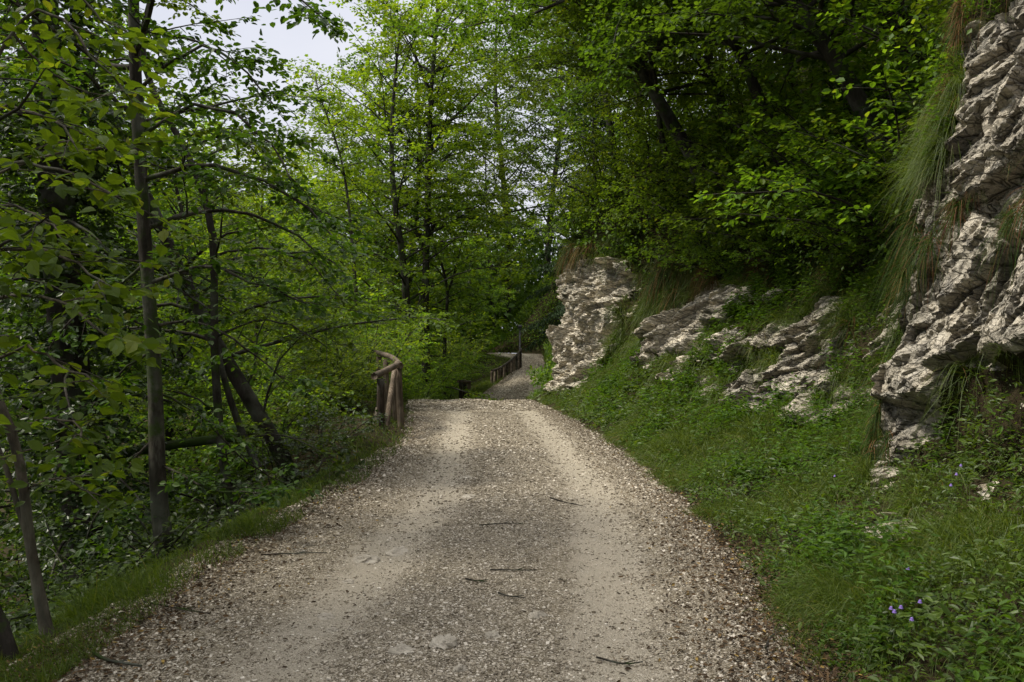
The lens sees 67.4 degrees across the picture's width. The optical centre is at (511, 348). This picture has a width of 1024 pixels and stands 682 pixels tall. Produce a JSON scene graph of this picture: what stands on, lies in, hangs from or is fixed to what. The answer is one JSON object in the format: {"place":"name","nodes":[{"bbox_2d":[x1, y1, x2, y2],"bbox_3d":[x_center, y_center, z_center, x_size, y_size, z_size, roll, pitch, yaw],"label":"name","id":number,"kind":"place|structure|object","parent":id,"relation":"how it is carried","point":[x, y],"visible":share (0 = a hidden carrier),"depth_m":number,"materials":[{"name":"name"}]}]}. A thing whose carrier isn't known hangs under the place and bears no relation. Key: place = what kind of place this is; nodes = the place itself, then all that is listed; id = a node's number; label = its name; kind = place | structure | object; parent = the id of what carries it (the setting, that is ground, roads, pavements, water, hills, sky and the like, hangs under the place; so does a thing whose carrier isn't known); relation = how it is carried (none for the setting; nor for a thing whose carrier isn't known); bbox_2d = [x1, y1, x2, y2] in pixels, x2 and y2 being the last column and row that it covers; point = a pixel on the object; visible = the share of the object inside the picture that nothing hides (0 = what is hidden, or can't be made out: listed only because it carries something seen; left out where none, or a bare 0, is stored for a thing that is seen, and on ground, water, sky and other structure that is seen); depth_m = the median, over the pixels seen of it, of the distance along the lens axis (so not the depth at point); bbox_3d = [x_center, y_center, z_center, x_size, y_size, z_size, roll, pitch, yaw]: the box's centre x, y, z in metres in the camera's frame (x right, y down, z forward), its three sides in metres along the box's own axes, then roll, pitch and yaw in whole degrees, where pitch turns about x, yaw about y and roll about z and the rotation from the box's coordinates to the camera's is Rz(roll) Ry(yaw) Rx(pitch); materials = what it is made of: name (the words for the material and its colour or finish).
{"place":"outdoors","nodes":[
{"label":"outdoors","id":0,"kind":"place"},
{"bbox_2d":[0,392,415,681],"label":"verge grass","id":1,"kind":"structure","parent":0,"point":[106,594],"depth_m":5.04,"materials":[{"name":"plant"}]},
{"bbox_2d":[0,264,508,675],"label":"ground","id":2,"kind":"structure","parent":0,"point":[299,459],"depth_m":13.43,"materials":[{"name":"soil"}]},
{"bbox_2d":[0,63,130,659],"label":"young tree","id":3,"kind":"object","parent":2,"relation":"on","point":[9,232],"visible":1,"depth_m":3.59,"materials":[{"name":"green plant"}]},
{"bbox_2d":[0,111,144,619],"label":"deciduous tree","id":4,"kind":"object","parent":2,"relation":"on","point":[10,505],"visible":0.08,"depth_m":13.75,"materials":[{"name":"green plant"}]},
{"bbox_2d":[0,450,196,625],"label":"shrub","id":5,"kind":"object","parent":2,"relation":"on","point":[8,594],"visible":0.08,"depth_m":11.40,"materials":[{"name":"green plant"}]},
{"bbox_2d":[0,0,201,635],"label":"young tree","id":6,"kind":"object","parent":2,"relation":"on","point":[80,158],"visible":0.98,"depth_m":4.37,"materials":[{"name":"leaf"},{"name":"dark bark"}]},
{"bbox_2d":[0,486,242,640],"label":"shrub","id":7,"kind":"object","parent":2,"relation":"on","point":[5,580],"visible":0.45,"depth_m":6.54,"materials":[{"name":"green plant"}]},
{"bbox_2d":[0,0,243,631],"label":"ivy tree","id":8,"kind":"object","parent":2,"relation":"on","point":[68,205],"visible":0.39,"depth_m":9.41,"materials":[{"name":"green plant"}]},
{"bbox_2d":[0,88,245,629],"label":"deciduous tree","id":9,"kind":"object","parent":2,"relation":"on","point":[40,406],"visible":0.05,"depth_m":15.03,"materials":[{"name":"green plant"}]},
{"bbox_2d":[0,442,252,577],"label":"shrub","id":10,"kind":"object","parent":2,"relation":"on","point":[125,497],"visible":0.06,"depth_m":11.72,"materials":[{"name":"green plant"}]},
{"bbox_2d":[30,432,240,474],"bbox_3d":[-5.045,1.425,10.300,2.796,0.605,0.131,0,0,0],"label":"fallen log","id":11,"kind":"object","parent":2,"relation":"on","point":[193,442],"visible":0.39,"depth_m":10.25,"materials":[{"name":"wood"}]},
{"bbox_2d":[0,1,271,564],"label":"deciduous tree","id":12,"kind":"object","parent":2,"relation":"on","point":[184,259],"visible":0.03,"depth_m":18.30,"materials":[{"name":"green plant"}]},
{"bbox_2d":[34,462,273,568],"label":"shrub","id":13,"kind":"object","parent":2,"relation":"on","point":[125,544],"visible":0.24,"depth_m":7.73,"materials":[{"name":"green plant"}]},
{"bbox_2d":[0,85,328,530],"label":"deciduous tree","id":14,"kind":"object","parent":2,"relation":"on","point":[170,434],"visible":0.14,"depth_m":16.63,"materials":[{"name":"green plant"}]},
{"bbox_2d":[81,116,297,461],"bbox_3d":[-14.761,-1.665,33.130,9.342,17.143,10.388,0,0,-44],"label":"deciduous tree","id":15,"kind":"object","parent":2,"relation":"on","point":[164,216],"visible":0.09,"depth_m":32.60,"materials":[{"name":"green plant"}]},
{"bbox_2d":[23,0,362,519],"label":"deciduous tree","id":16,"kind":"object","parent":2,"relation":"on","point":[214,347],"visible":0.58,"depth_m":9.30,"materials":[{"name":"green plant"}]},
{"bbox_2d":[0,0,389,570],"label":"deciduous tree","id":17,"kind":"object","parent":2,"relation":"on","point":[160,486],"visible":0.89,"depth_m":6.59,"materials":[{"name":"green plant"}]},
{"bbox_2d":[102,329,353,511],"bbox_3d":[-4.992,1.356,14.003,4.196,3.405,4.852,0,0,15],"label":"shrub","id":18,"kind":"object","parent":2,"relation":"on","point":[194,465],"visible":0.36,"depth_m":13.42,"materials":[{"name":"green plant"}]},
{"bbox_2d":[0,7,459,487],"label":"deciduous tree","id":19,"kind":"object","parent":2,"relation":"on","point":[249,399],"visible":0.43,"depth_m":11.11,"materials":[{"name":"green plant"}]},
{"bbox_2d":[134,129,355,505],"bbox_3d":[-6.962,-0.859,20.999,6.649,10.093,6.417,0,0,-22],"label":"deciduous tree","id":20,"kind":"object","parent":2,"relation":"on","point":[285,213],"visible":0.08,"depth_m":21.04,"materials":[{"name":"green plant"}]},
{"bbox_2d":[0,360,498,643],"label":"slope undergrowth","id":21,"kind":"object","parent":2,"relation":"on","point":[72,582],"visible":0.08,"depth_m":6.31,"materials":[{"name":"green plant"}]},
{"bbox_2d":[169,403,364,507],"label":"shrub","id":22,"kind":"object","parent":2,"relation":"on","point":[296,471],"visible":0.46,"depth_m":10.74,"materials":[{"name":"green plant"}]},
{"bbox_2d":[162,332,394,473],"bbox_3d":[-4.845,1.131,15.595,4.525,2.933,3.825,0,0,26],"label":"shrub","id":23,"kind":"object","parent":2,"relation":"on","point":[286,409],"visible":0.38,"depth_m":15.24,"materials":[{"name":"green plant"}]},
{"bbox_2d":[0,124,577,409],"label":"woods","id":24,"kind":"object","parent":2,"relation":"on","point":[525,292],"visible":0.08,"depth_m":72.85,"materials":[{"name":"green plant"}]},
{"bbox_2d":[226,311,396,421],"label":"shrub","id":25,"kind":"object","parent":2,"relation":"on","point":[352,385],"visible":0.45,"depth_m":16.93,"materials":[{"name":"green plant"}]},
{"bbox_2d":[235,394,388,460],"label":"shrub","id":26,"kind":"object","parent":2,"relation":"on","point":[336,430],"visible":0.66,"depth_m":12.25,"materials":[{"name":"green plant"}]},
{"bbox_2d":[240,278,418,420],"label":"shrub","id":27,"kind":"object","parent":2,"relation":"on","point":[375,298],"visible":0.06,"depth_m":23.84,"materials":[{"name":"green plant"}]},
{"bbox_2d":[255,263,441,401],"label":"shrub","id":28,"kind":"object","parent":2,"relation":"on","point":[413,360],"visible":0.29,"depth_m":19.83,"materials":[{"name":"green plant"}]},
{"bbox_2d":[285,70,418,356],"bbox_3d":[-5.842,-3.771,28.250,4.423,12.327,3.977,0,0,19],"label":"deciduous tree","id":29,"kind":"object","parent":2,"relation":"on","point":[348,204],"visible":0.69,"depth_m":27.95,"materials":[{"name":"green plant"}]},
{"bbox_2d":[263,40,500,339],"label":"deciduous tree","id":30,"kind":"object","parent":2,"relation":"on","point":[343,153],"visible":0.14,"depth_m":50.88,"materials":[{"name":"green plant"}]},
{"bbox_2d":[323,312,442,398],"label":"shrub","id":31,"kind":"object","parent":2,"relation":"on","point":[415,366],"visible":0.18,"depth_m":24.15,"materials":[{"name":"green plant"}]},
{"bbox_2d":[371,350,404,441],"bbox_3d":[-2.548,1.018,15.815,0.675,1.968,4.543,0,0,-9],"label":"wooden fence","id":32,"kind":"object","parent":2,"relation":"on","point":[389,398],"visible":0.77,"depth_m":15.10,"materials":[{"name":"brown wood"}]},
{"bbox_2d":[263,0,550,334],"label":"deciduous tree","id":33,"kind":"object","parent":2,"relation":"on","point":[411,260],"visible":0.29,"depth_m":39.76,"materials":[{"name":"green plant"}]},
{"bbox_2d":[260,0,557,400],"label":"deciduous tree","id":34,"kind":"object","parent":2,"relation":"on","point":[398,234],"visible":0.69,"depth_m":32.29,"materials":[{"name":"green plant"}]},
{"bbox_2d":[293,0,548,389],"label":"deciduous tree","id":35,"kind":"object","parent":2,"relation":"on","point":[429,180],"visible":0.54,"depth_m":35.31,"materials":[{"name":"green plant"}]},
{"bbox_2d":[379,346,478,398],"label":"shrub","id":36,"kind":"object","parent":2,"relation":"on","point":[427,390],"visible":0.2,"depth_m":29.58,"materials":[{"name":"green plant"}]},
{"bbox_2d":[390,205,517,399],"bbox_3d":[-3.098,-2.035,39.456,6.828,10.713,7.194,0,0,0],"label":"deciduous tree","id":37,"kind":"object","parent":2,"relation":"on","point":[450,285],"visible":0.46,"depth_m":38.90,"materials":[{"name":"green plant"}]},
{"bbox_2d":[437,233,516,361],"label":"deciduous tree","id":38,"kind":"object","parent":2,"relation":"on","point":[470,305],"visible":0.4,"depth_m":61.60,"materials":[{"name":"green plant"}]},
{"bbox_2d":[436,124,543,329],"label":"deciduous tree","id":39,"kind":"object","parent":2,"relation":"on","point":[500,216],"visible":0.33,"depth_m":67.77,"materials":[{"name":"green plant"}]},
{"bbox_2d":[406,0,576,331],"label":"deciduous tree","id":40,"kind":"object","parent":2,"relation":"on","point":[537,165],"visible":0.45,"depth_m":71.48,"materials":[{"name":"green plant"}]},
{"bbox_2d":[0,0,830,327],"label":"sky","id":41,"kind":"structure","parent":0,"point":[294,42],"materials":[{"name":"white"}]},
{"bbox_2d":[2,353,843,681],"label":"path","id":42,"kind":"structure","parent":0,"point":[577,561],"depth_m":5.33,"materials":[{"name":"gravel"}]},
{"bbox_2d":[0,399,883,681],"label":"fallen leaves","id":43,"kind":"object","parent":42,"relation":"on","point":[822,671],"visible":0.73,"depth_m":4.57,"materials":[{"name":"brown plant"}]},
{"bbox_2d":[408,355,553,410],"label":"gravel","id":44,"kind":"structure","parent":42,"relation":"on","point":[459,403],"depth_m":23.61,"materials":[{"name":"gravel"}]},
{"bbox_2d":[407,348,547,399],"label":"verge grass","id":45,"kind":"structure","parent":0,"point":[484,385],"depth_m":47.12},
{"bbox_2d":[479,0,1023,681],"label":"hillside","id":46,"kind":"structure","parent":0,"point":[1015,396],"depth_m":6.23,"materials":[{"name":"plant"}]},
{"bbox_2d":[451,15,617,286],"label":"deciduous tree","id":47,"kind":"object","parent":46,"relation":"on","point":[554,158],"visible":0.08,"depth_m":78.89,"materials":[{"name":"green plant"}]},
{"bbox_2d":[510,172,601,247],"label":"shrub","id":48,"kind":"object","parent":46,"relation":"on","point":[562,233],"visible":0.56,"depth_m":24.21,"materials":[{"name":"green plant"}]},
{"bbox_2d":[459,0,689,177],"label":"deciduous tree","id":49,"kind":"object","parent":46,"relation":"on","point":[610,133],"visible":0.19,"depth_m":23.45,"materials":[{"name":"green plant"}]},
{"bbox_2d":[511,102,647,210],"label":"shrub","id":50,"kind":"object","parent":46,"relation":"on","point":[561,183],"visible":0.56,"depth_m":23.27,"materials":[{"name":"green plant"}]},
{"bbox_2d":[516,26,643,351],"bbox_3d":[3.298,-7.049,30.984,6.251,17.504,6.370,0,0,0],"label":"deciduous tree","id":51,"kind":"object","parent":46,"relation":"on","point":[561,311],"visible":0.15,"depth_m":30.91,"materials":[{"name":"green plant"}]},
{"bbox_2d":[531,136,646,229],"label":"shrub","id":52,"kind":"object","parent":46,"relation":"on","point":[585,186],"visible":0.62,"depth_m":22.26,"materials":[{"name":"green plant"}]},
{"bbox_2d":[543,248,641,392],"bbox_3d":[2.313,-0.869,23.020,2.768,4.682,5.246,0,0,0],"label":"rock outcrop","id":53,"kind":"object","parent":46,"relation":"on","point":[574,337],"visible":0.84,"depth_m":22.35,"materials":[{"name":"stone"}]},
{"bbox_2d":[549,238,602,291],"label":"hanging grass","id":54,"kind":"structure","parent":53,"relation":"on","point":[563,261],"depth_m":23.05,"materials":[{"name":"plant"}]},
{"bbox_2d":[471,3,728,160],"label":"deciduous tree","id":55,"kind":"object","parent":46,"relation":"on","point":[553,107],"visible":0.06,"depth_m":41.54,"materials":[{"name":"green plant"}]},
{"bbox_2d":[539,65,710,181],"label":"shrub","id":56,"kind":"object","parent":46,"relation":"on","point":[602,137],"visible":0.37,"depth_m":22.10,"materials":[{"name":"green plant"}]},
{"bbox_2d":[584,177,671,237],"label":"shrub","id":57,"kind":"object","parent":46,"relation":"on","point":[629,217],"visible":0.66,"depth_m":20.89,"materials":[{"name":"green plant"}]},
{"bbox_2d":[484,0,776,181],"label":"deciduous tree","id":58,"kind":"object","parent":46,"relation":"on","point":[646,75],"visible":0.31,"depth_m":17.37,"materials":[{"name":"green plant"}]},
{"bbox_2d":[499,0,774,180],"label":"deciduous tree","id":59,"kind":"object","parent":46,"relation":"on","point":[658,117],"visible":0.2,"depth_m":20.68,"materials":[{"name":"green plant"}]},
{"bbox_2d":[380,0,933,137],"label":"deciduous tree","id":60,"kind":"object","parent":46,"relation":"on","point":[506,18],"visible":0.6,"depth_m":15.19,"materials":[{"name":"green plant"}]},
{"bbox_2d":[631,234,696,323],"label":"hanging grass","id":61,"kind":"structure","parent":46,"relation":"on","point":[656,277],"depth_m":19.54,"materials":[{"name":"plant"}]},
{"bbox_2d":[601,97,736,209],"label":"shrub","id":62,"kind":"object","parent":46,"relation":"on","point":[650,175],"visible":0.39,"depth_m":20.14,"materials":[{"name":"green plant"}]},
{"bbox_2d":[520,0,840,177],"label":"deciduous tree","id":63,"kind":"object","parent":46,"relation":"on","point":[753,84],"visible":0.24,"depth_m":15.38,"materials":[{"name":"green plant"}]},
{"bbox_2d":[630,185,730,270],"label":"shrub","id":64,"kind":"object","parent":46,"relation":"on","point":[660,248],"visible":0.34,"depth_m":18.74,"materials":[{"name":"green plant"}]},
{"bbox_2d":[629,110,741,216],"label":"shrub","id":65,"kind":"object","parent":46,"relation":"on","point":[677,202],"visible":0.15,"depth_m":19.23,"materials":[{"name":"green plant"}]},
{"bbox_2d":[629,281,751,380],"bbox_3d":[3.785,-0.607,17.186,2.374,2.528,6.112,0,0,0],"label":"rock outcrop","id":66,"kind":"object","parent":46,"relation":"on","point":[670,330],"visible":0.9,"depth_m":16.57,"materials":[{"name":"stone"}]},
{"bbox_2d":[550,0,851,159],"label":"deciduous tree","id":67,"kind":"object","parent":46,"relation":"on","point":[680,73],"visible":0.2,"depth_m":18.51,"materials":[{"name":"green plant"}]},
{"bbox_2d":[660,205,752,280],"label":"shrub","id":68,"kind":"object","parent":46,"relation":"on","point":[704,255],"visible":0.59,"depth_m":16.93,"materials":[{"name":"green plant"}]},
{"bbox_2d":[596,45,819,169],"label":"shrub","id":69,"kind":"object","parent":46,"relation":"on","point":[641,131],"visible":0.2,"depth_m":20.16,"materials":[{"name":"green plant"}]},
{"bbox_2d":[596,89,835,250],"bbox_3d":[4.451,-3.942,17.576,5.336,3.501,4.882,0,0,13],"label":"shrub","id":70,"kind":"object","parent":46,"relation":"on","point":[655,205],"visible":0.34,"depth_m":18.07,"materials":[{"name":"green plant"}]},
{"bbox_2d":[676,252,769,303],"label":"hanging grass","id":71,"kind":"structure","parent":46,"relation":"on","point":[701,280],"depth_m":17.44,"materials":[{"name":"plant"}]},
{"bbox_2d":[633,51,813,208],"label":"shrub","id":72,"kind":"object","parent":46,"relation":"on","point":[731,98],"visible":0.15,"depth_m":17.43,"materials":[{"name":"green plant"}]},
{"bbox_2d":[482,0,998,394],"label":"undergrowth","id":73,"kind":"object","parent":46,"relation":"on","point":[545,375],"visible":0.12,"depth_m":20.51,"materials":[{"name":"green plant"}]},
{"bbox_2d":[656,113,837,250],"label":"shrub","id":74,"kind":"object","parent":46,"relation":"on","point":[685,188],"visible":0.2,"depth_m":15.96,"materials":[{"name":"green plant"}]},
{"bbox_2d":[658,98,857,258],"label":"shrub","id":75,"kind":"object","parent":46,"relation":"on","point":[723,218],"visible":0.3,"depth_m":14.64,"materials":[{"name":"green plant"}]},
{"bbox_2d":[581,0,957,159],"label":"deciduous tree","id":76,"kind":"object","parent":46,"relation":"on","point":[738,15],"visible":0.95,"depth_m":11.22,"materials":[{"name":"green plant"}]},
{"bbox_2d":[691,41,847,175],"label":"shrub","id":77,"kind":"object","parent":46,"relation":"on","point":[763,81],"visible":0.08,"depth_m":16.51,"materials":[{"name":"green plant"}]},
{"bbox_2d":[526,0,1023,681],"bbox_3d":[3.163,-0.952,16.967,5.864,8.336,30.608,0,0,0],"label":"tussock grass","id":78,"kind":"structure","parent":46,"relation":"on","point":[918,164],"depth_m":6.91,"materials":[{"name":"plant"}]},
{"bbox_2d":[713,237,836,295],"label":"hanging grass","id":79,"kind":"structure","parent":46,"relation":"on","point":[767,266],"depth_m":14.34,"materials":[{"name":"plant"}]},
{"bbox_2d":[528,0,1023,681],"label":"weeds","id":80,"kind":"object","parent":46,"relation":"on","point":[940,608],"visible":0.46,"depth_m":5.42,"materials":[{"name":"green plant"}]},
{"bbox_2d":[721,188,832,274],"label":"shrub","id":81,"kind":"object","parent":46,"relation":"on","point":[788,257],"visible":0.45,"depth_m":14.03,"materials":[{"name":"green plant"}]},
{"bbox_2d":[531,0,1023,681],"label":"bank herbs","id":82,"kind":"object","parent":46,"relation":"on","point":[801,546],"visible":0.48,"depth_m":8.37,"materials":[{"name":"green plant"}]},
{"bbox_2d":[644,32,946,216],"bbox_3d":[5.495,-4.402,14.867,5.336,3.501,4.882,0,0,-10],"label":"shrub","id":83,"kind":"object","parent":46,"relation":"on","point":[710,133],"visible":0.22,"depth_m":15.41,"materials":[{"name":"green plant"}]},
{"bbox_2d":[694,289,907,426],"bbox_3d":[4.198,-0.025,11.753,2.005,2.162,4.994,0,0,0],"label":"rock outcrop","id":84,"kind":"object","parent":46,"relation":"on","point":[794,334],"visible":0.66,"depth_m":11.27,"materials":[{"name":"stone"}]},
{"bbox_2d":[661,26,957,249],"bbox_3d":[5.092,-3.453,12.991,5.145,3.376,4.707,0,0,13],"label":"shrub","id":85,"kind":"object","parent":46,"relation":"on","point":[780,202],"visible":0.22,"depth_m":13.51,"materials":[{"name":"green plant"}]},
{"bbox_2d":[702,0,917,98],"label":"deciduous tree","id":86,"kind":"object","parent":46,"relation":"on","point":[809,47],"visible":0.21,"depth_m":13.21,"materials":[{"name":"green plant"}]},
{"bbox_2d":[771,257,860,321],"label":"hanging grass","id":87,"kind":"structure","parent":46,"relation":"on","point":[794,300],"depth_m":12.10,"materials":[{"name":"plant"}]},
{"bbox_2d":[689,9,946,257],"bbox_3d":[4.959,-2.898,11.062,4.231,3.184,4.593,0,0,23],"label":"shrub","id":88,"kind":"object","parent":46,"relation":"on","point":[863,210],"visible":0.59,"depth_m":10.64,"materials":[{"name":"green plant"}]},
{"bbox_2d":[698,0,958,206],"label":"shrub","id":89,"kind":"object","parent":46,"relation":"on","point":[768,137],"visible":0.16,"depth_m":13.04,"materials":[{"name":"green plant"}]},
{"bbox_2d":[744,123,914,273],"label":"shrub","id":90,"kind":"object","parent":46,"relation":"on","point":[842,259],"visible":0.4,"depth_m":11.24,"materials":[{"name":"green plant"}]},
{"bbox_2d":[709,40,957,242],"bbox_3d":[5.219,-3.179,11.835,4.231,3.184,4.593,0,0,-23],"label":"shrub","id":91,"kind":"object","parent":46,"relation":"on","point":[858,183],"visible":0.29,"depth_m":11.67,"materials":[{"name":"green plant"}]},
{"bbox_2d":[724,0,960,149],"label":"shrub","id":92,"kind":"object","parent":46,"relation":"on","point":[746,96],"visible":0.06,"depth_m":14.39,"materials":[{"name":"green plant"}]},
{"bbox_2d":[793,230,911,391],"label":"hanging grass","id":93,"kind":"structure","parent":46,"relation":"on","point":[843,326],"depth_m":10.27,"materials":[{"name":"plant"}]},
{"bbox_2d":[751,9,956,222],"bbox_3d":[5.133,-3.013,9.267,4.192,2.751,3.836,0,0,13],"label":"shrub","id":94,"kind":"object","parent":46,"relation":"on","point":[848,143],"visible":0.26,"depth_m":10.00,"materials":[{"name":"green plant"}]},
{"bbox_2d":[753,0,966,137],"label":"shrub","id":95,"kind":"object","parent":46,"relation":"on","point":[858,28],"visible":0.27,"depth_m":10.40,"materials":[{"name":"green plant"}]},
{"bbox_2d":[845,373,894,472],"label":"hanging grass","id":96,"kind":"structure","parent":46,"relation":"on","point":[871,432],"depth_m":7.16,"materials":[{"name":"plant"}]},
{"bbox_2d":[810,55,934,140],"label":"shrub","id":97,"kind":"object","parent":46,"relation":"on","point":[855,113],"visible":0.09,"depth_m":11.59,"materials":[{"name":"green plant"}]},
{"bbox_2d":[830,0,969,30],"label":"shrub","id":98,"kind":"object","parent":46,"relation":"on","point":[925,4],"visible":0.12,"depth_m":9.13,"materials":[{"name":"green plant"}]},
{"bbox_2d":[849,0,1023,543],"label":"rock outcrop","id":99,"kind":"object","parent":46,"relation":"on","point":[956,318],"visible":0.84,"depth_m":6.29,"materials":[{"name":"stone"}]},
{"bbox_2d":[848,2,970,382],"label":"hanging grass","id":100,"kind":"structure","parent":99,"relation":"hanging from","point":[903,273],"depth_m":7.30,"materials":[{"name":"plant"}]},
{"bbox_2d":[892,157,1015,330],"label":"hanging grass","id":101,"kind":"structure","parent":99,"relation":"attached to","point":[952,218],"depth_m":6.59,"materials":[{"name":"plant"}]},
{"bbox_2d":[914,0,1017,195],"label":"hanging grass","id":102,"kind":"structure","parent":99,"relation":"hanging from","point":[959,23],"depth_m":7.05,"materials":[{"name":"plant"}]},
{"bbox_2d":[972,141,1023,311],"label":"hanging grass","id":103,"kind":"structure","parent":99,"relation":"on","point":[1010,219],"depth_m":5.62,"materials":[{"name":"plant"}]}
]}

